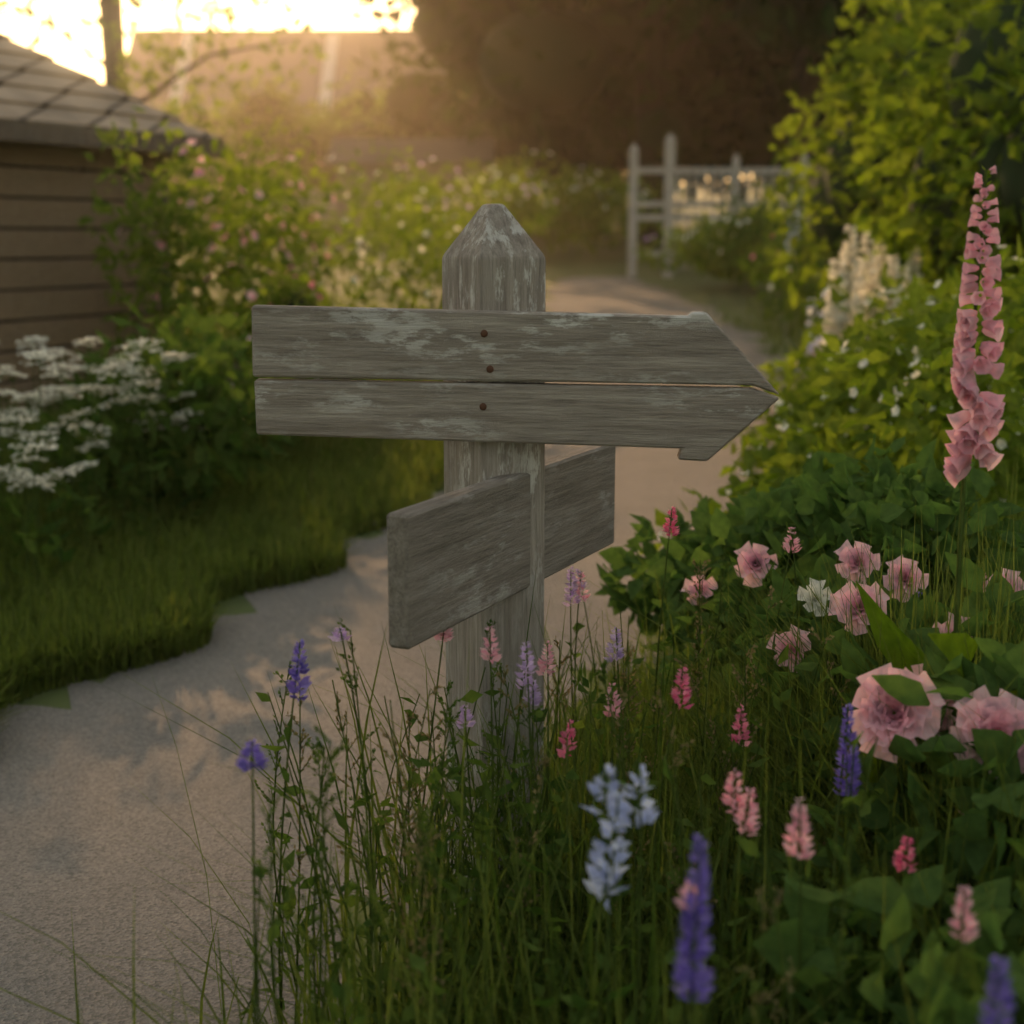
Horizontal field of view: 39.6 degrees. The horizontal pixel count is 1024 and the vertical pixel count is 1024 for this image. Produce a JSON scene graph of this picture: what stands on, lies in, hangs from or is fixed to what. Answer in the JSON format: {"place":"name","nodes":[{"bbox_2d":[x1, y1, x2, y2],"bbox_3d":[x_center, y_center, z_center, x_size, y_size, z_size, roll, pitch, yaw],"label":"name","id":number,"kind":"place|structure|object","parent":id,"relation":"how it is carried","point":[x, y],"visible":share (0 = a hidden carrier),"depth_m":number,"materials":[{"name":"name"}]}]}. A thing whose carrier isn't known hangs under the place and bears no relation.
{"place":"outdoors","nodes":[
{"label":"outdoors","id":0,"kind":"place"},
{"bbox_2d":[172,125,336,218],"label":"barn walls","id":1,"kind":"structure","parent":0,"point":[330,207],"depth_m":57.99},
{"bbox_2d":[126,29,452,121],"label":"house roof","id":2,"kind":"structure","parent":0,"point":[350,41],"depth_m":59.30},
{"bbox_2d":[169,34,338,114],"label":"barn roof light strips","id":3,"kind":"object","parent":2,"relation":"attached to","point":[328,71],"visible":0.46,"depth_m":58.96,"materials":[{"name":"beige"}]},
{"bbox_2d":[0,0,759,184],"label":"sky","id":4,"kind":"structure","parent":0,"point":[323,14],"materials":[{"name":"white"}]},
{"bbox_2d":[0,277,806,1023],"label":"garden path","id":5,"kind":"structure","parent":0,"point":[88,771],"depth_m":2.95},
{"bbox_2d":[9,185,820,1013],"bbox_3d":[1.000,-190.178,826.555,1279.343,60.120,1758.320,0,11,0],"label":"ground","id":6,"kind":"structure","parent":0,"point":[691,285],"depth_m":19.95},
{"bbox_2d":[108,0,127,93],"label":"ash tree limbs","id":7,"kind":"object","parent":6,"relation":"on","point":[116,12],"visible":0.23,"depth_m":28.66,"materials":[{"name":"grey plant"}]},
{"bbox_2d":[5,0,303,102],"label":"branches","id":8,"kind":"object","parent":6,"relation":"on","point":[107,63],"visible":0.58,"depth_m":18.50,"materials":[{"name":"brown plant"}]},
{"bbox_2d":[153,152,172,332],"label":"shed corner posts","id":9,"kind":"object","parent":6,"relation":"on","point":[159,157],"depth_m":8.72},
{"bbox_2d":[0,140,161,431],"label":"shed wall","id":10,"kind":"structure","parent":9,"relation":"attached to","point":[55,285],"depth_m":8.02,"materials":[{"name":"brown"}]},
{"bbox_2d":[0,32,222,139],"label":"shed roof","id":11,"kind":"structure","parent":10,"relation":"on","point":[37,86],"depth_m":8.08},
{"bbox_2d":[0,119,223,158],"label":"roof fascia","id":12,"kind":"structure","parent":11,"relation":"attached to","point":[36,132],"depth_m":7.75,"materials":[{"name":"brown wood"}]},
{"bbox_2d":[335,164,486,245],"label":"outbuilding walls","id":13,"kind":"structure","parent":6,"relation":"on","point":[370,170],"depth_m":32.43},
{"bbox_2d":[326,138,494,167],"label":"outbuilding roof","id":14,"kind":"structure","parent":13,"relation":"on","point":[449,150],"depth_m":32.86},
{"bbox_2d":[0,0,886,165],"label":"tree foliage","id":15,"kind":"object","parent":6,"relation":"on","point":[684,18],"visible":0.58,"depth_m":27.87,"materials":[{"name":"green plant"}]},
{"bbox_2d":[442,204,545,920],"bbox_3d":[-0.027,0.284,2.195,0.112,1.485,0.112,-7,13,-31],"label":"sign post","id":16,"kind":"object","parent":6,"relation":"on","point":[493,257],"visible":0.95,"depth_m":2.10,"materials":[{"name":"grey wood"}]},
{"bbox_2d":[387,445,614,649],"bbox_3d":[0.008,0.028,2.109,0.032,0.178,0.700,5,12,25],"label":"sign board","id":17,"kind":"object","parent":16,"relation":"attached to","point":[455,557],"visible":0.8,"depth_m":1.98,"materials":[{"name":"grey wood"}]},
{"bbox_2d":[252,305,778,393],"bbox_3d":[0.007,-0.231,2.014,0.745,0.114,0.028,1,11,0],"label":"sign board","id":18,"kind":"object","parent":16,"relation":"attached to","point":[697,347],"visible":1,"depth_m":2.00,"materials":[{"name":"grey wood"}]},
{"bbox_2d":[254,378,777,460],"bbox_3d":[0.006,-0.131,2.033,0.743,0.106,0.028,1,11,0],"label":"sign board","id":19,"kind":"object","parent":16,"relation":"attached to","point":[698,423],"visible":1,"depth_m":2.02,"materials":[{"name":"grey wood"}]},
{"bbox_2d":[0,0,1023,1023],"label":"garden plants","id":20,"kind":"object","parent":6,"relation":"on","point":[729,822],"visible":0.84,"depth_m":2.75,"materials":[{"name":"green plant"}]},
{"bbox_2d":[681,529,1023,778],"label":"pink roses","id":21,"kind":"object","parent":20,"relation":"on","point":[873,711],"visible":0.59,"depth_m":1.74,"materials":[{"name":"pink plant"}]},
{"bbox_2d":[167,0,1023,305],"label":"foliage","id":22,"kind":"object","parent":6,"relation":"on","point":[555,82],"visible":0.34,"depth_m":31.99,"materials":[{"name":"green plant"}]},
{"bbox_2d":[634,0,738,243],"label":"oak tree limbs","id":23,"kind":"object","parent":6,"relation":"on","point":[655,57],"visible":0.49,"depth_m":33.16,"materials":[{"name":"brown plant"}]},
{"bbox_2d":[628,133,808,276],"bbox_3d":[3.156,-4.642,21.804,2.746,2.250,0.170,0,11,0],"label":"wooden fence","id":24,"kind":"object","parent":6,"relation":"on","point":[669,170],"visible":0.57,"depth_m":21.70,"materials":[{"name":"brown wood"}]},
{"bbox_2d":[783,44,828,219],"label":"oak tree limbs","id":25,"kind":"object","parent":6,"relation":"on","point":[809,82],"visible":0.29,"depth_m":28.14,"materials":[{"name":"brown plant"}]},
{"bbox_2d":[479,330,493,409],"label":"sign nails","id":26,"kind":"object","parent":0,"point":[489,369],"visible":1,"depth_m":2.00,"materials":[{"name":"black metal"}]}
]}

